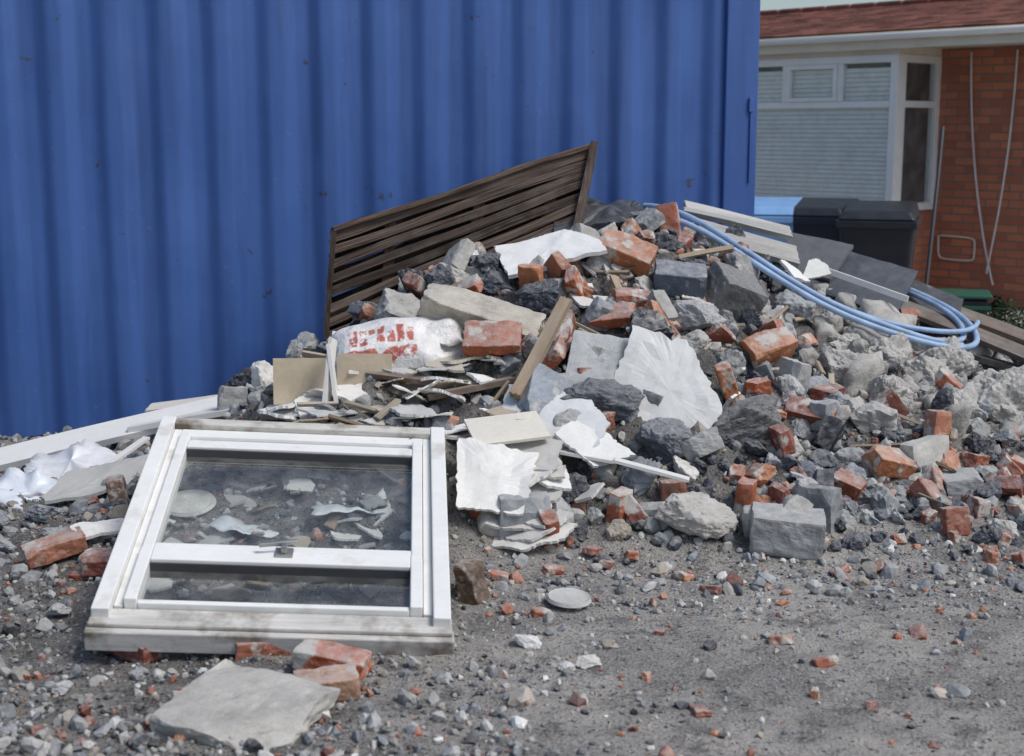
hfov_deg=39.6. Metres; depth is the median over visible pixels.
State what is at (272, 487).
board fragment
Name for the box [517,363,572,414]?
concrete block
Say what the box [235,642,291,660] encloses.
brick
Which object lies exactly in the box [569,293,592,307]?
plaster fragment
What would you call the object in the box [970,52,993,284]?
wall cable
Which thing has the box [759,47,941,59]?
bay head
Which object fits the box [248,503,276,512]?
board fragment
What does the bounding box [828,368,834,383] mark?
wood splinter
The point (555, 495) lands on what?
broken plasterboard
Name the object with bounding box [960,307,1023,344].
long plank
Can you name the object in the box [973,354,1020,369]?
long plank
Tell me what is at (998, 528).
concrete lump
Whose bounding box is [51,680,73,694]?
stone
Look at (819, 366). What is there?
wood splinter
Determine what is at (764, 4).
sky
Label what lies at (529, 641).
stone
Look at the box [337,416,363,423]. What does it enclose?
board fragment
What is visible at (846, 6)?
ridge tiles
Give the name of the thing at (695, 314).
concrete lump
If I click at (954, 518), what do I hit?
brick
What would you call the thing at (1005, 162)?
wall cable
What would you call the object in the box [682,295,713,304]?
plaster fragment
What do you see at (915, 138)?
bay infill
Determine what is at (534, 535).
broken plasterboard
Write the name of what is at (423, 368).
board fragment
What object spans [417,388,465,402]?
board fragment
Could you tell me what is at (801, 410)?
brick
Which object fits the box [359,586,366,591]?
board fragment
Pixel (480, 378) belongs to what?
board fragment
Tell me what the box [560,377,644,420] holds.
asphalt slab
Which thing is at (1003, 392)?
earth clod
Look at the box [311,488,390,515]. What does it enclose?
crumpled plastic sheet
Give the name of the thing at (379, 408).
board fragment
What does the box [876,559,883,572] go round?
brick chip
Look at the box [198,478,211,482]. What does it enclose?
board fragment
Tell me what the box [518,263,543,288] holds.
brick
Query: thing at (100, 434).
long white board
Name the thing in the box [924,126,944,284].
pole
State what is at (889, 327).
blue plastic pipe
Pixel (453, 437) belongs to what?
white trim
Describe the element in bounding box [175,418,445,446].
head board
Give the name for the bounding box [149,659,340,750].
paving slab piece
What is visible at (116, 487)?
brick
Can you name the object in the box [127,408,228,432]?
long white board
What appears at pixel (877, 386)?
earth clod
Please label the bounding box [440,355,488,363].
board fragment
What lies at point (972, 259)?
conduit
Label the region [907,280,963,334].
plank
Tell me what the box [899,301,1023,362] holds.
long plank
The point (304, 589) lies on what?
board fragment
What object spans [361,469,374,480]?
board fragment
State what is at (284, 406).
board fragment
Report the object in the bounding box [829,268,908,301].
white trim
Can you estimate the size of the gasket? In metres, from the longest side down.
0.923 x 0.820 x 0.056 m
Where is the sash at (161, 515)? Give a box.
[142,432,422,556]
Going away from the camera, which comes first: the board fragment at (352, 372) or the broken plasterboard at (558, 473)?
the broken plasterboard at (558, 473)
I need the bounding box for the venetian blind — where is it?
[755,67,890,200]
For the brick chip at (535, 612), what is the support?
on the ground
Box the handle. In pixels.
[259,539,297,557]
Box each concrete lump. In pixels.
[654,491,738,538]
[673,300,726,330]
[815,348,857,382]
[989,518,1019,540]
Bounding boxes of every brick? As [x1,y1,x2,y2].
[20,526,87,568]
[81,547,112,576]
[103,647,168,664]
[105,474,128,505]
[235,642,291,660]
[292,639,372,680]
[293,663,360,701]
[450,274,482,292]
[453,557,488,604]
[462,320,521,356]
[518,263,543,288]
[543,251,569,277]
[563,265,587,296]
[586,302,635,328]
[599,229,657,276]
[611,287,649,307]
[644,300,685,330]
[714,361,740,406]
[738,326,798,366]
[769,424,797,459]
[784,395,837,424]
[809,383,844,400]
[834,468,866,501]
[861,445,917,478]
[940,506,970,535]
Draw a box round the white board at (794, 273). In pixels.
[779,260,809,282]
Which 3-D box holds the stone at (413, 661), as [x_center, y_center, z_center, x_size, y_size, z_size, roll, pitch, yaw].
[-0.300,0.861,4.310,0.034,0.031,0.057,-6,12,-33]
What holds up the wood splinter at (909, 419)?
on the rubble pile
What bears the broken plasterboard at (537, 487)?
on the rubble pile
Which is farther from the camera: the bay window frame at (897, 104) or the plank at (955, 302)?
the bay window frame at (897, 104)
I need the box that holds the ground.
[0,228,1023,755]
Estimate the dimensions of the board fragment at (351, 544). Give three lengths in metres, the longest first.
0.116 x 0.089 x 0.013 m
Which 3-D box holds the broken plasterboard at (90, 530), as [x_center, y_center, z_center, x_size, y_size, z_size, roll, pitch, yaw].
[-1.520,0.555,5.273,0.230,0.036,0.127,-8,23,-39]
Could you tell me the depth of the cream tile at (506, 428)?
5.63 m
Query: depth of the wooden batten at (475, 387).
5.98 m
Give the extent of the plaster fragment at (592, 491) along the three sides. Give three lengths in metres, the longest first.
0.112 x 0.088 x 0.028 m
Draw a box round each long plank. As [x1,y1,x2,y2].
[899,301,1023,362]
[922,323,966,339]
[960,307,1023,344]
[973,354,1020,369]
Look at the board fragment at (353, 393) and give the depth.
6.06 m
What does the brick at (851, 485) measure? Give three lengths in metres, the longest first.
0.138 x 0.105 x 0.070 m
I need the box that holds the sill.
[84,608,453,655]
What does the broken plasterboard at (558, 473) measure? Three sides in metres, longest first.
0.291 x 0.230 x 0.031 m
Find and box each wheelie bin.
[754,197,802,242]
[793,197,858,241]
[835,200,921,268]
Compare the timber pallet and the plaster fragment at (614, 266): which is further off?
the timber pallet
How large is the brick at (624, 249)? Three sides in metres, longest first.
0.279 x 0.148 x 0.117 m
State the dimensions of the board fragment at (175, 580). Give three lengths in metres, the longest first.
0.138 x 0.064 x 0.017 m
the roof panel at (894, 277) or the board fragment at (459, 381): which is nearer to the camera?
the board fragment at (459, 381)
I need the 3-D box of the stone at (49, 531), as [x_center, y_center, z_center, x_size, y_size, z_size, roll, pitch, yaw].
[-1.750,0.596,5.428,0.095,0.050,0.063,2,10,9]
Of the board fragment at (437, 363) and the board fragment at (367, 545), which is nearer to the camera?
the board fragment at (367, 545)
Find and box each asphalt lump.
[422,267,452,290]
[470,252,503,273]
[634,417,692,460]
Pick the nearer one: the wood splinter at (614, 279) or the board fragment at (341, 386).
the board fragment at (341, 386)
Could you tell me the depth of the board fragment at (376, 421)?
5.81 m
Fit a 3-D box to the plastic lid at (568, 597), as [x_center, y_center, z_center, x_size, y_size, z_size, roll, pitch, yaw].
[0.195,0.750,4.861,0.156,0.012,0.156,3,14,0]
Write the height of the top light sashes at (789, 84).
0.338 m
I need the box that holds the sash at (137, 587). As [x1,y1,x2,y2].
[124,547,422,616]
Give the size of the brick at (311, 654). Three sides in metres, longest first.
0.224 x 0.109 x 0.070 m
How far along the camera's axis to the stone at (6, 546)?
5.35 m
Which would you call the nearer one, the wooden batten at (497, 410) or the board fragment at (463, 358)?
the wooden batten at (497, 410)
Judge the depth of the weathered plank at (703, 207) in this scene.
7.60 m
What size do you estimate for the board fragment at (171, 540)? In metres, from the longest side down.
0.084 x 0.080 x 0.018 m
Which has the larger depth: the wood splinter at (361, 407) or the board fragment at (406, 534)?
the wood splinter at (361, 407)
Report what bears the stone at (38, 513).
on the ground
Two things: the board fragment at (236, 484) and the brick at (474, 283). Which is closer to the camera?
the board fragment at (236, 484)
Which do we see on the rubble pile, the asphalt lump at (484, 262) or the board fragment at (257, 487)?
the asphalt lump at (484, 262)
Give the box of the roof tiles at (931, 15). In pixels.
[759,0,1023,37]
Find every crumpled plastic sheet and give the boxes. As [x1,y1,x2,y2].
[0,467,56,508]
[20,438,127,497]
[203,515,278,537]
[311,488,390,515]
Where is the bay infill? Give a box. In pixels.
[755,62,930,201]
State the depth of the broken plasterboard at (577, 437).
5.63 m
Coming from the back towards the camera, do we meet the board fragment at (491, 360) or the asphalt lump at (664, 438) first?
the board fragment at (491, 360)
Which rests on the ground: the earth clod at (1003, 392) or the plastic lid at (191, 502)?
the plastic lid at (191, 502)
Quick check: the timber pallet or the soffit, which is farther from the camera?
the soffit
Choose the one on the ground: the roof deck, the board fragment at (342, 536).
the board fragment at (342, 536)
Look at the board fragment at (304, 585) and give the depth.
4.85 m
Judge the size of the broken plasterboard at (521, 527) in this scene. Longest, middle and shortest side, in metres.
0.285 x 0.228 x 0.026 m
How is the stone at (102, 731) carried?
on the ground
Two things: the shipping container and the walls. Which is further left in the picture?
the shipping container
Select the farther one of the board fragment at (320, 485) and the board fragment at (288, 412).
the board fragment at (288, 412)
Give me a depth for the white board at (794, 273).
7.20 m
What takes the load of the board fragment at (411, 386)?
on the rubble pile
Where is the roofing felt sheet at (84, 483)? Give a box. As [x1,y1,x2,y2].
[43,454,147,503]
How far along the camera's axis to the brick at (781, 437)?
5.80 m
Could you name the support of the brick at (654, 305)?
on the rubble pile
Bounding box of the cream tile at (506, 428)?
[464,411,550,443]
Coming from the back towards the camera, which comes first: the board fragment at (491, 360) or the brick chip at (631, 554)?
the board fragment at (491, 360)
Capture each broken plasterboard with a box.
[70,518,123,539]
[455,437,538,515]
[485,520,536,531]
[492,522,577,551]
[502,384,610,448]
[504,435,563,470]
[505,509,572,541]
[523,461,561,487]
[525,503,552,528]
[529,482,547,491]
[532,469,571,490]
[544,456,564,479]
[547,465,565,502]
[554,420,635,467]
[614,325,721,428]
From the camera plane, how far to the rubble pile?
5.82 m
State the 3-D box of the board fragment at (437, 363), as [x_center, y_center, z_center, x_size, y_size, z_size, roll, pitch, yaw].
[-0.299,-0.077,6.202,0.167,0.039,0.274,-11,23,-2]
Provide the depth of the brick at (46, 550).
5.13 m
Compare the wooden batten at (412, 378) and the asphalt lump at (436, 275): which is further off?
the asphalt lump at (436, 275)
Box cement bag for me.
[332,316,469,378]
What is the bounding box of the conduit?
[937,234,975,260]
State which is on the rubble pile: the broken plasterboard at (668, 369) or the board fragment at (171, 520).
the broken plasterboard at (668, 369)
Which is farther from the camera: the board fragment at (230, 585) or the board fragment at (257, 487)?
the board fragment at (257, 487)
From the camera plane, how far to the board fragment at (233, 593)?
4.78 m
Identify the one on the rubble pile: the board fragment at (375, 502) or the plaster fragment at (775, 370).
the plaster fragment at (775, 370)
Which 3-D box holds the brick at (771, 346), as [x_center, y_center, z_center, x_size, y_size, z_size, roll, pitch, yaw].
[1.150,-0.127,6.444,0.249,0.157,0.137,-20,56,-24]
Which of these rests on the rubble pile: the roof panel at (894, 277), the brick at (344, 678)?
the roof panel at (894, 277)
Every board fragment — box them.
[146,578,172,592]
[163,537,182,542]
[168,517,176,524]
[171,578,179,583]
[197,483,221,491]
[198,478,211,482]
[198,531,207,538]
[198,531,234,544]
[210,586,250,600]
[213,583,234,588]
[223,494,256,508]
[229,480,248,488]
[229,499,245,507]
[246,483,266,492]
[246,581,271,586]
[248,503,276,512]
[251,485,276,492]
[252,531,264,535]
[257,402,294,412]
[257,523,269,529]
[258,411,298,421]
[266,402,298,418]
[281,475,304,489]
[286,478,314,492]
[290,488,299,494]
[291,536,310,546]
[292,467,313,477]
[294,388,333,419]
[294,417,328,422]
[294,582,309,588]
[295,407,357,416]
[295,587,310,591]
[305,390,332,397]
[305,514,327,520]
[307,469,329,479]
[317,481,325,487]
[323,513,340,530]
[330,530,361,540]
[337,384,353,389]
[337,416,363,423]
[337,517,362,522]
[338,383,367,401]
[344,541,354,546]
[348,370,358,373]
[354,522,382,539]
[356,417,384,424]
[358,495,386,509]
[359,542,376,548]
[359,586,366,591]
[360,405,386,412]
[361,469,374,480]
[363,584,385,597]
[365,423,387,425]
[371,506,392,525]
[377,469,407,481]
[381,378,403,383]
[382,368,420,373]
[387,372,432,402]
[390,404,437,417]
[391,412,452,418]
[392,384,428,401]
[392,414,410,421]
[400,530,410,539]
[402,378,440,399]
[416,361,475,370]
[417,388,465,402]
[421,376,472,384]
[425,352,464,372]
[431,380,468,388]
[440,342,460,346]
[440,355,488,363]
[444,423,467,434]
[457,431,470,437]
[466,372,493,383]
[481,359,496,361]
[485,355,501,358]
[494,359,504,365]
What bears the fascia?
attached to the roof deck
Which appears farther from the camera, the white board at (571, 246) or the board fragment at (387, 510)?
the white board at (571, 246)
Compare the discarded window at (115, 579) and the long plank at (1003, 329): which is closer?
the discarded window at (115, 579)
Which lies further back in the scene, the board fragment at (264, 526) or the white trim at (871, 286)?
the white trim at (871, 286)
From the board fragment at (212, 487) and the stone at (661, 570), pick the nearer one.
the stone at (661, 570)
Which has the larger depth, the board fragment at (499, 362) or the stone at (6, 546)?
the board fragment at (499, 362)
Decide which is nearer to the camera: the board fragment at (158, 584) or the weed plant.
the board fragment at (158, 584)
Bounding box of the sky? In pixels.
[760,0,894,10]
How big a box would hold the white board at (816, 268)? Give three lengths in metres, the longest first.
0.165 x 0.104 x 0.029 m
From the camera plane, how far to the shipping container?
7.62 m
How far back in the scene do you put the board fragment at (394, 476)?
5.48 m
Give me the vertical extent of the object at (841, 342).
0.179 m
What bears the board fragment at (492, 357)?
on the board fragment at (491, 360)
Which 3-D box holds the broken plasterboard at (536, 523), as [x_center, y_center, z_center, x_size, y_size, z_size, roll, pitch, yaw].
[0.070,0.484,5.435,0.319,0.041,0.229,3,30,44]
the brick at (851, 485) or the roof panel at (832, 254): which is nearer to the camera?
the brick at (851, 485)
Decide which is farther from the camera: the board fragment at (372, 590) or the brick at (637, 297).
the brick at (637, 297)
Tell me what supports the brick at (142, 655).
on the ground
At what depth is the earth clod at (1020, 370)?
6.89 m
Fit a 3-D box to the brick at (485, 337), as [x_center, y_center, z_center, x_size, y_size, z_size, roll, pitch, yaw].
[-0.085,-0.171,6.182,0.257,0.076,0.159,1,52,4]
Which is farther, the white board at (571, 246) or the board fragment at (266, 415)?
the white board at (571, 246)
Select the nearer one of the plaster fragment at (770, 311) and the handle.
the handle
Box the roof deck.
[759,22,1023,38]
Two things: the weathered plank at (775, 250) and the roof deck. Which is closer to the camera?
the weathered plank at (775, 250)
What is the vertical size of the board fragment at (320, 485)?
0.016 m
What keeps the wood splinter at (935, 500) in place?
on the rubble pile
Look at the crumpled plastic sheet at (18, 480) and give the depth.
6.07 m
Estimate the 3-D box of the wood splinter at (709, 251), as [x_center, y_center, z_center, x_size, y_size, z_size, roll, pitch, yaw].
[0.938,-0.608,6.878,0.286,0.014,0.031,-11,54,-3]
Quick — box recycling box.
[937,288,992,314]
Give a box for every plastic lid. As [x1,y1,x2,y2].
[170,489,216,516]
[546,588,591,607]
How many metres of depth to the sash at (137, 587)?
4.61 m
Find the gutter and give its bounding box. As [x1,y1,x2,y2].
[759,25,1023,45]
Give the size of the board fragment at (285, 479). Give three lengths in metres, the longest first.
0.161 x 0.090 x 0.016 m
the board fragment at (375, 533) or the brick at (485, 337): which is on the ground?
the board fragment at (375, 533)
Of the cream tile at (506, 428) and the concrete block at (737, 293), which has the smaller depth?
the cream tile at (506, 428)
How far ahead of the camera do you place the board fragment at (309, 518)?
5.22 m
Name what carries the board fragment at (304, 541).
on the ground
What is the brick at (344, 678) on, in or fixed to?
on the ground
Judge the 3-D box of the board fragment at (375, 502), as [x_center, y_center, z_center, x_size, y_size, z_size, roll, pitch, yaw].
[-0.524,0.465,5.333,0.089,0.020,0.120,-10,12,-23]
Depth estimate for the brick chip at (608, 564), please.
5.21 m
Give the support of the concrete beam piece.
on the rubble pile
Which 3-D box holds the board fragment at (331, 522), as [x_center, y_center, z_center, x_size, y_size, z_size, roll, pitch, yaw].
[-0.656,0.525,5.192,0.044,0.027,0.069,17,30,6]
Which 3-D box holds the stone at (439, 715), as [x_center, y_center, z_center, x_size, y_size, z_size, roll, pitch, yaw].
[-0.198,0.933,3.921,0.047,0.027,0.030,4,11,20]
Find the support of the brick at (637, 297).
on the rubble pile
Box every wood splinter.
[296,401,344,406]
[302,350,326,357]
[328,414,364,424]
[343,400,378,413]
[374,398,401,420]
[490,380,509,406]
[575,322,599,333]
[585,270,630,275]
[609,275,621,287]
[621,261,653,269]
[677,244,733,258]
[760,439,772,445]
[767,305,788,322]
[792,317,805,321]
[814,360,825,374]
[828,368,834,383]
[850,442,902,447]
[898,413,921,424]
[917,492,952,506]
[935,461,956,472]
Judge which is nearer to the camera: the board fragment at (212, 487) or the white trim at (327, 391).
the board fragment at (212, 487)
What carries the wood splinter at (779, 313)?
on the rubble pile
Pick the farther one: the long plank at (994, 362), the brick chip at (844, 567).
the long plank at (994, 362)
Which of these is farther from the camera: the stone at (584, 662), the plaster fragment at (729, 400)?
the plaster fragment at (729, 400)
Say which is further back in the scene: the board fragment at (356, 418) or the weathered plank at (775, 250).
the weathered plank at (775, 250)
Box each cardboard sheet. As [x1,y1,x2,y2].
[273,358,325,404]
[337,353,391,384]
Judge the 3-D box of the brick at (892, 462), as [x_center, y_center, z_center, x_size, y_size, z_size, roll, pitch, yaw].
[1.579,0.351,5.948,0.207,0.089,0.127,12,29,-27]
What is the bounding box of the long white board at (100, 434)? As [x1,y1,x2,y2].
[0,396,216,470]
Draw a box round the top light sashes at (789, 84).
[786,64,837,101]
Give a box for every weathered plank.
[683,200,792,240]
[694,219,799,267]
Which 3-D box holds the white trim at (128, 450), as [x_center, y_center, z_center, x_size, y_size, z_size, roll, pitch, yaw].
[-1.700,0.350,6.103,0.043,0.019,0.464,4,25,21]
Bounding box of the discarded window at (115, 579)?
[91,416,450,626]
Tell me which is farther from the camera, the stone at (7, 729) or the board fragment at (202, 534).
the board fragment at (202, 534)
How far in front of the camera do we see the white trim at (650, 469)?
5.52 m
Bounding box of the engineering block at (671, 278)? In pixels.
[653,259,706,298]
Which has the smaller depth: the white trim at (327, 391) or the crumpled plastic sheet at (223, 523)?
the crumpled plastic sheet at (223, 523)
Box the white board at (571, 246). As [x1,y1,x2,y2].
[494,229,607,278]
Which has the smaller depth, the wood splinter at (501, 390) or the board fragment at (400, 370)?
the wood splinter at (501, 390)
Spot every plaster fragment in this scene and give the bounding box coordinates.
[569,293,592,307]
[574,482,604,502]
[584,265,595,275]
[592,295,607,300]
[602,264,611,274]
[611,263,633,278]
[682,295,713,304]
[722,391,740,409]
[763,305,783,319]
[772,367,778,374]
[789,471,804,477]
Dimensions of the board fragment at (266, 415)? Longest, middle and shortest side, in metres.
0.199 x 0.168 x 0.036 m
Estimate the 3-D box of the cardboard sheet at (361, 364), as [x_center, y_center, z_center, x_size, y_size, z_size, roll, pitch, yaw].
[-0.640,-0.011,6.169,0.240,0.190,0.016,1,0,4]
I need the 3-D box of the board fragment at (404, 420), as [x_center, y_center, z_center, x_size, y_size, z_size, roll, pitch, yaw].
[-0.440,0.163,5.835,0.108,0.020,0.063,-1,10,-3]
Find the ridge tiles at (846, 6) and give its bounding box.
[760,0,955,14]
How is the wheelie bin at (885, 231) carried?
on the ground
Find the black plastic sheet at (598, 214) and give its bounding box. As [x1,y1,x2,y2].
[552,198,644,231]
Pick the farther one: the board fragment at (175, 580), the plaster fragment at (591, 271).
the plaster fragment at (591, 271)
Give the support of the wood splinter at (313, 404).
on the rubble pile
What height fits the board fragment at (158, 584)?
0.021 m
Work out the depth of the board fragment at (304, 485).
5.42 m
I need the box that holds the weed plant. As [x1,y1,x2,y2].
[986,293,1023,328]
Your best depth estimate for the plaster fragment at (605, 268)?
6.71 m
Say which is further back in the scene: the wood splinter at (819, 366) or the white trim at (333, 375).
the wood splinter at (819, 366)
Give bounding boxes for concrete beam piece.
[417,283,545,338]
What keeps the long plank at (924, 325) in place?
on the rubble pile
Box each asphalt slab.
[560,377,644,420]
[712,394,782,444]
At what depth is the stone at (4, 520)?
5.66 m
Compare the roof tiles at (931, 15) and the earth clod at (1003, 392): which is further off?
the roof tiles at (931, 15)
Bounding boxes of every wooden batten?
[365,372,434,384]
[426,376,514,400]
[484,405,517,416]
[509,296,571,399]
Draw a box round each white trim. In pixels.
[104,436,149,463]
[322,337,336,401]
[326,343,338,407]
[446,434,466,439]
[559,449,613,463]
[612,457,689,482]
[683,207,788,233]
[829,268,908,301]
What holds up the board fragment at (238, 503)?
on the ground
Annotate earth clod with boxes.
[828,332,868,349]
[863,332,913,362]
[867,374,915,407]
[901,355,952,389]
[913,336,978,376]
[925,381,982,418]
[974,368,1023,423]
[999,365,1023,373]
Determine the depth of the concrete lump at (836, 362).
6.57 m
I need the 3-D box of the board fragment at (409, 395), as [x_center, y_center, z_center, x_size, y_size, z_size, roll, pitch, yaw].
[-0.387,0.046,6.058,0.184,0.022,0.359,-27,3,-9]
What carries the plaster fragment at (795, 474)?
on the rubble pile
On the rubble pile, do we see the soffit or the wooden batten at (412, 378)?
the wooden batten at (412, 378)
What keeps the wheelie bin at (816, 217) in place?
on the ground
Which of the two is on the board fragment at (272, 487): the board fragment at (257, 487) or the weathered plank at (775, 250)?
the board fragment at (257, 487)
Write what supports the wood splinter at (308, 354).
on the rubble pile
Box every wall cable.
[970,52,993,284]
[985,50,1018,273]
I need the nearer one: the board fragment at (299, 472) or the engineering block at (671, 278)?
the board fragment at (299, 472)
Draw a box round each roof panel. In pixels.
[786,233,853,280]
[804,252,917,310]
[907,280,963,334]
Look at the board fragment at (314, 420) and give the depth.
5.82 m
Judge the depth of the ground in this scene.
4.47 m
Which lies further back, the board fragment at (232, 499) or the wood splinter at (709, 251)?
the wood splinter at (709, 251)
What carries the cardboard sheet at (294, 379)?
on the board fragment at (284, 406)
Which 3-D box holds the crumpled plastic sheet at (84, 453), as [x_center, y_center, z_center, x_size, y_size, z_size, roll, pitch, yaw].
[-1.918,0.401,6.211,0.474,0.158,0.353,-10,29,-18]
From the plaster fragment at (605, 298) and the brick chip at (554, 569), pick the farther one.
the plaster fragment at (605, 298)
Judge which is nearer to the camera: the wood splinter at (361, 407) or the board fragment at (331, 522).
the board fragment at (331, 522)
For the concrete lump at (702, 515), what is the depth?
5.36 m
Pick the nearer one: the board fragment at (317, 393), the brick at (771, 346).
the board fragment at (317, 393)
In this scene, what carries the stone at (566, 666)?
on the ground
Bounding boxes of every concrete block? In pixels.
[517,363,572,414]
[565,330,628,385]
[704,260,768,320]
[749,502,825,560]
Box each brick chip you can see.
[486,569,508,581]
[530,607,553,617]
[542,564,563,574]
[582,545,601,555]
[599,559,614,569]
[625,549,639,560]
[671,572,694,580]
[688,704,712,717]
[699,585,723,594]
[767,634,792,644]
[811,655,838,667]
[832,563,848,576]
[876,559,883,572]
[908,623,926,639]
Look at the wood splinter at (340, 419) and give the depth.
5.74 m
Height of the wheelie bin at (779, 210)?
1.048 m
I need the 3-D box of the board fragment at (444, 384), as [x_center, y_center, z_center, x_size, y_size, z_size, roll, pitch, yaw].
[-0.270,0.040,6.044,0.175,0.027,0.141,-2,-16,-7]
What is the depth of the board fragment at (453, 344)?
6.22 m
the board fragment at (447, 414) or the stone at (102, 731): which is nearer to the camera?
the stone at (102, 731)
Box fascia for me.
[759,24,1023,54]
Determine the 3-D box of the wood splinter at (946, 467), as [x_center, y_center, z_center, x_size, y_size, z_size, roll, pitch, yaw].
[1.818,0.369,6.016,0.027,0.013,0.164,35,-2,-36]
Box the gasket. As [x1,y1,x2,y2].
[150,449,411,585]
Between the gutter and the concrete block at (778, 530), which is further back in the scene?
the gutter
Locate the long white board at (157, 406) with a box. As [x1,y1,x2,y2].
[145,394,217,412]
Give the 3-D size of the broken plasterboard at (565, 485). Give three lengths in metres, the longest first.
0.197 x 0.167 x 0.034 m
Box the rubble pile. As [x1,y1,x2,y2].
[0,202,1023,755]
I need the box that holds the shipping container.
[0,0,759,436]
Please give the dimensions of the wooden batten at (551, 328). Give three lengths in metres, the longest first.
0.532 x 0.058 x 0.047 m
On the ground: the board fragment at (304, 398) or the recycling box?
the recycling box
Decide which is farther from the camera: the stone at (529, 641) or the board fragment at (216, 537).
the board fragment at (216, 537)
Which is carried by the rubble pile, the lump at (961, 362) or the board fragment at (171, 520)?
the lump at (961, 362)
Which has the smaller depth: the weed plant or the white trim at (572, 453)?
the white trim at (572, 453)
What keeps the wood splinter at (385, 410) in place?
on the rubble pile
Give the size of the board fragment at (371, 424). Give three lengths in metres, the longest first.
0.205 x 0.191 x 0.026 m
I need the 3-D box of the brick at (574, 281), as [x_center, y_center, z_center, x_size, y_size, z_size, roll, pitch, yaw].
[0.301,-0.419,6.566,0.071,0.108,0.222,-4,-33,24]
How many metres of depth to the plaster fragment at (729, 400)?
6.05 m
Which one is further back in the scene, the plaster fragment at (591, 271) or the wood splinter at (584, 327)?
the plaster fragment at (591, 271)
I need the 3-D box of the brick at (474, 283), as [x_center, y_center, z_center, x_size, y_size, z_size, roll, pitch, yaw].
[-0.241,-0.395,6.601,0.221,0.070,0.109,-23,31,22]
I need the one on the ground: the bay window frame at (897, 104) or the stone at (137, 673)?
the stone at (137, 673)
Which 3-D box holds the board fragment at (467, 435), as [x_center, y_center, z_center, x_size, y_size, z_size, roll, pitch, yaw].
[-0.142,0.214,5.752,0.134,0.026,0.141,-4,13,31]
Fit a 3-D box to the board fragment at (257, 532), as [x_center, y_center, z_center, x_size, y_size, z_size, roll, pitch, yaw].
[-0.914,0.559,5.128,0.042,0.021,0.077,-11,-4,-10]
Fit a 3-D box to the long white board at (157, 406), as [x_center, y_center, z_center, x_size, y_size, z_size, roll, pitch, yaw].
[-1.160,0.066,6.660,1.156,0.029,0.108,-8,19,7]
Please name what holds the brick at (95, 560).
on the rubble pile
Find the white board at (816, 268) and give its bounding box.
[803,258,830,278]
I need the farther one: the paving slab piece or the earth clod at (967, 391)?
the earth clod at (967, 391)
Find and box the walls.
[912,45,1023,307]
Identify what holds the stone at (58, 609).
on the ground
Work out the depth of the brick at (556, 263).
6.54 m
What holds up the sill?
on the ground
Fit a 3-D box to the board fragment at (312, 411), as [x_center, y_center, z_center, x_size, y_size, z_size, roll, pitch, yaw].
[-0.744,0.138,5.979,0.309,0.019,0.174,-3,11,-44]
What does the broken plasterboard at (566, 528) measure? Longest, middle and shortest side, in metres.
0.309 x 0.231 x 0.042 m
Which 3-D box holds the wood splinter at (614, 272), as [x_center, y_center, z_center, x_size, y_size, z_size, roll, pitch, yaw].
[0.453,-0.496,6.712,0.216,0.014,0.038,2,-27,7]
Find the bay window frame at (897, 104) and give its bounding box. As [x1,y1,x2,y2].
[757,54,941,209]
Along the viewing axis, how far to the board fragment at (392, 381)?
6.09 m
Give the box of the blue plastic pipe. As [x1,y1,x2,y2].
[643,203,979,349]
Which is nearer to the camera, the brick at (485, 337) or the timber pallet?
the brick at (485, 337)
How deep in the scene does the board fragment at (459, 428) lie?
5.73 m
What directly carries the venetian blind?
attached to the bay window frame at (897, 104)
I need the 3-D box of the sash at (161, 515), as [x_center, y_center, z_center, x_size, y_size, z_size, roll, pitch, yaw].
[-0.787,0.434,5.120,0.924,0.072,0.848,3,24,-5]
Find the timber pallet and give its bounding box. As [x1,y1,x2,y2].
[324,141,597,340]
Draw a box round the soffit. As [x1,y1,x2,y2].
[925,42,1023,48]
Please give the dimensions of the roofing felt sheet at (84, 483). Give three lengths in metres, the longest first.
0.509 x 0.266 x 0.038 m
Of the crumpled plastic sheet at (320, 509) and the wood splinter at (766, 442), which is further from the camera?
the wood splinter at (766, 442)
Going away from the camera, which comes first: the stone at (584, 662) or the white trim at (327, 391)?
the stone at (584, 662)
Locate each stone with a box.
[0,510,8,527]
[0,534,16,552]
[0,723,17,734]
[27,504,65,522]
[41,527,65,535]
[47,603,71,614]
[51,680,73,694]
[93,723,111,737]
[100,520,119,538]
[131,666,147,680]
[321,710,330,717]
[406,655,420,666]
[431,710,445,720]
[512,634,541,648]
[558,661,575,670]
[575,654,601,669]
[651,562,669,577]
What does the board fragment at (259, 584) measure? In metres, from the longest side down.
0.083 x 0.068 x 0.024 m
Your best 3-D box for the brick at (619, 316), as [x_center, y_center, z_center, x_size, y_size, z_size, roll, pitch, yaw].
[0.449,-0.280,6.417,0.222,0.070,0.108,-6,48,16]
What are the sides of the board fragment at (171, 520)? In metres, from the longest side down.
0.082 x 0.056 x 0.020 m
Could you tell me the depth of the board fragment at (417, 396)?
5.94 m
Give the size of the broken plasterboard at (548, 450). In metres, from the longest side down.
0.321 x 0.231 x 0.041 m

